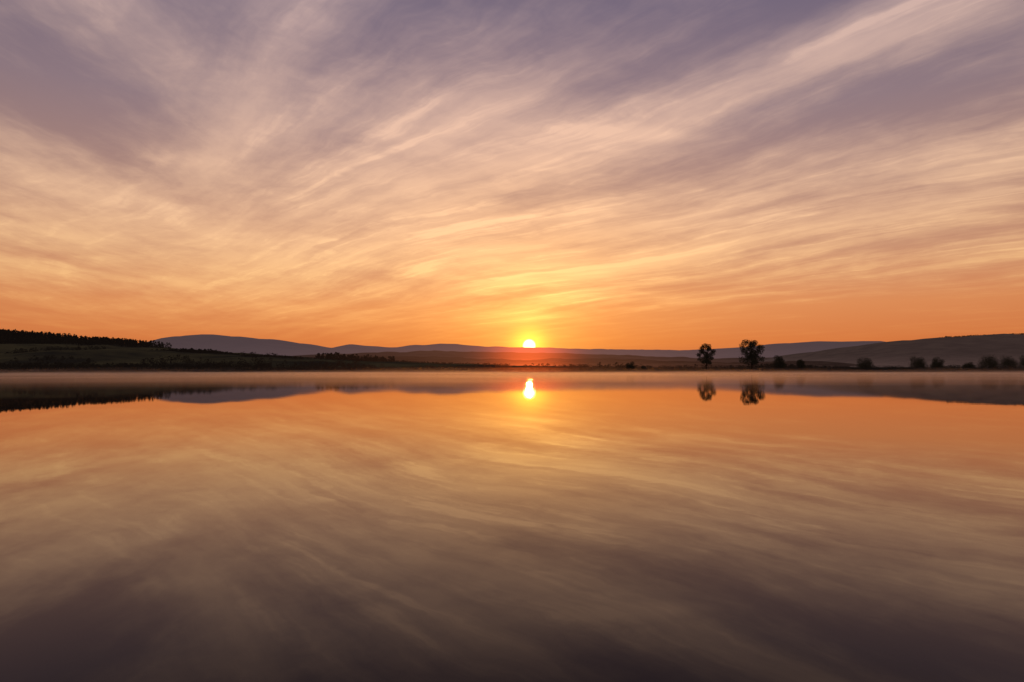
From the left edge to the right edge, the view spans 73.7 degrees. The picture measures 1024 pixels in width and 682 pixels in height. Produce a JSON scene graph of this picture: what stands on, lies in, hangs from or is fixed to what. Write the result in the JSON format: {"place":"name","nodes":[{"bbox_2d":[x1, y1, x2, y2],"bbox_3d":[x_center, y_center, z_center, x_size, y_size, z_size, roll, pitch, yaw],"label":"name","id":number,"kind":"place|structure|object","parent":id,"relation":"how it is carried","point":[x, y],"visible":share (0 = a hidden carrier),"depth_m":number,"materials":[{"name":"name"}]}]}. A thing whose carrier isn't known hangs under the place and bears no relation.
{"place":"outdoors","nodes":[
{"label":"outdoors","id":0,"kind":"place"},
{"bbox_2d":[0,338,310,357],"bbox_3d":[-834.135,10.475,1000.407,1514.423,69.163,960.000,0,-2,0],"label":"field hill","id":1,"kind":"structure","parent":0,"point":[5,348],"depth_m":830.04,"materials":[{"name":"black plant"}]},
{"bbox_2d":[0,328,171,347],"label":"forest","id":2,"kind":"object","parent":1,"relation":"on","point":[8,336],"visible":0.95,"depth_m":906.11,"materials":[{"name":"black plant"}]},
{"bbox_2d":[0,349,577,367],"bbox_3d":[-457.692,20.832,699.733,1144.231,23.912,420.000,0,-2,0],"label":"field hill","id":3,"kind":"structure","parent":0,"point":[114,356],"depth_m":610.36,"materials":[{"name":"black plant"}]},
{"bbox_2d":[0,372,1023,681],"bbox_3d":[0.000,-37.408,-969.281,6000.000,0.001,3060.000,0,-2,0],"label":"lake","id":4,"kind":"structure","parent":0,"point":[582,526],"depth_m":9.48,"materials":[{"name":"liquid"}]},
{"bbox_2d":[0,367,1023,372],"bbox_3d":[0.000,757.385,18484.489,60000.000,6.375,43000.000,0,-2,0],"label":"ground","id":5,"kind":"structure","parent":0,"point":[231,370],"depth_m":434.31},
{"bbox_2d":[0,346,508,367],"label":"woodland","id":6,"kind":"object","parent":5,"relation":"on","point":[338,356],"visible":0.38,"depth_m":595.81,"materials":[{"name":"black plant"}]},
{"bbox_2d":[0,362,1023,372],"bbox_3d":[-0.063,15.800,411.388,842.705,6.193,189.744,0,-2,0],"label":"shore scrub","id":7,"kind":"object","parent":5,"relation":"on","point":[218,366],"visible":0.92,"depth_m":437.81,"materials":[{"name":"black plant"}]},
{"bbox_2d":[625,361,634,368],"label":"bush","id":8,"kind":"object","parent":5,"relation":"on","point":[630,365],"visible":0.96,"depth_m":457.23,"materials":[{"name":"black plant"}]},
{"bbox_2d":[695,343,715,368],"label":"broadleaf tree","id":9,"kind":"object","parent":5,"relation":"on","point":[705,357],"visible":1,"depth_m":453.89,"materials":[{"name":"black plant"}]},
{"bbox_2d":[448,362,1021,367],"bbox_3d":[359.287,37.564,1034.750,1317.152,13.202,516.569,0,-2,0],"label":"woodland","id":10,"kind":"object","parent":5,"relation":"on","point":[765,365],"visible":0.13,"depth_m":965.62,"materials":[{"name":"black plant"}]},
{"bbox_2d":[738,339,764,369],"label":"broadleaf tree","id":11,"kind":"object","parent":5,"relation":"on","point":[752,355],"visible":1,"depth_m":453.31,"materials":[{"name":"black plant"}]},
{"bbox_2d":[772,355,785,367],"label":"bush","id":12,"kind":"object","parent":5,"relation":"on","point":[781,364],"visible":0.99,"depth_m":459.11,"materials":[{"name":"black plant"}]},
{"bbox_2d":[796,359,805,368],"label":"broadleaf tree","id":13,"kind":"object","parent":5,"relation":"on","point":[802,365],"visible":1,"depth_m":460.75,"materials":[{"name":"black plant"}]},
{"bbox_2d":[856,357,873,368],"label":"broadleaf tree","id":14,"kind":"object","parent":5,"relation":"on","point":[866,363],"visible":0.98,"depth_m":460.80,"materials":[{"name":"black plant"}]},
{"bbox_2d":[909,356,927,367],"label":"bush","id":15,"kind":"object","parent":5,"relation":"on","point":[919,362],"visible":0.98,"depth_m":467.04,"materials":[{"name":"black plant"}]},
{"bbox_2d":[930,357,944,367],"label":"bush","id":16,"kind":"object","parent":5,"relation":"on","point":[937,363],"visible":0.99,"depth_m":464.66,"materials":[{"name":"black plant"}]},
{"bbox_2d":[962,362,973,367],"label":"bush","id":17,"kind":"object","parent":5,"relation":"on","point":[969,364],"visible":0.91,"depth_m":468.59,"materials":[{"name":"black plant"}]},
{"bbox_2d":[978,355,999,367],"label":"broadleaf tree","id":18,"kind":"object","parent":5,"relation":"on","point":[989,361],"visible":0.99,"depth_m":463.66,"materials":[{"name":"black plant"}]},
{"bbox_2d":[999,356,1019,367],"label":"broadleaf tree","id":19,"kind":"object","parent":5,"relation":"on","point":[1007,363],"visible":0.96,"depth_m":466.35,"materials":[{"name":"black plant"}]},
{"bbox_2d":[1017,355,1023,366],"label":"broadleaf tree","id":20,"kind":"object","parent":5,"relation":"on","point":[1021,362],"visible":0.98,"depth_m":470.75,"materials":[{"name":"black plant"}]},
{"bbox_2d":[0,0,1023,349],"label":"sky","id":21,"kind":"structure","parent":0,"point":[569,174],"materials":[{"name":"orange"}]},
{"bbox_2d":[147,334,883,358],"bbox_3d":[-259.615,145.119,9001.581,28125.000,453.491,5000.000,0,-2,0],"label":"distant hill","id":22,"kind":"structure","parent":0,"point":[234,344],"depth_m":8017.33,"materials":[{"name":"grey"}]},
{"bbox_2d":[296,350,771,362],"bbox_3d":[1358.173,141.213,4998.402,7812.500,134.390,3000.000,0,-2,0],"label":"hill","id":23,"kind":"structure","parent":0,"point":[504,355],"depth_m":4374.17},
{"bbox_2d":[311,355,856,367],"bbox_3d":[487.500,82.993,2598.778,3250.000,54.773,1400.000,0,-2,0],"label":"valley rise","id":24,"kind":"structure","parent":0,"point":[587,361],"depth_m":2292.51,"materials":[{"name":"brown soil"}]},
{"bbox_2d":[744,334,1023,367],"bbox_3d":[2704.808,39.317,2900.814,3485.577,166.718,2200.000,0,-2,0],"label":"wooded hill","id":25,"kind":"structure","parent":0,"point":[954,351],"depth_m":2427.50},
{"bbox_2d":[945,333,1023,336],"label":"forest","id":26,"kind":"object","parent":25,"relation":"on","point":[980,334],"visible":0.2,"depth_m":2900.00,"materials":[{"name":"black plant"}]}
]}

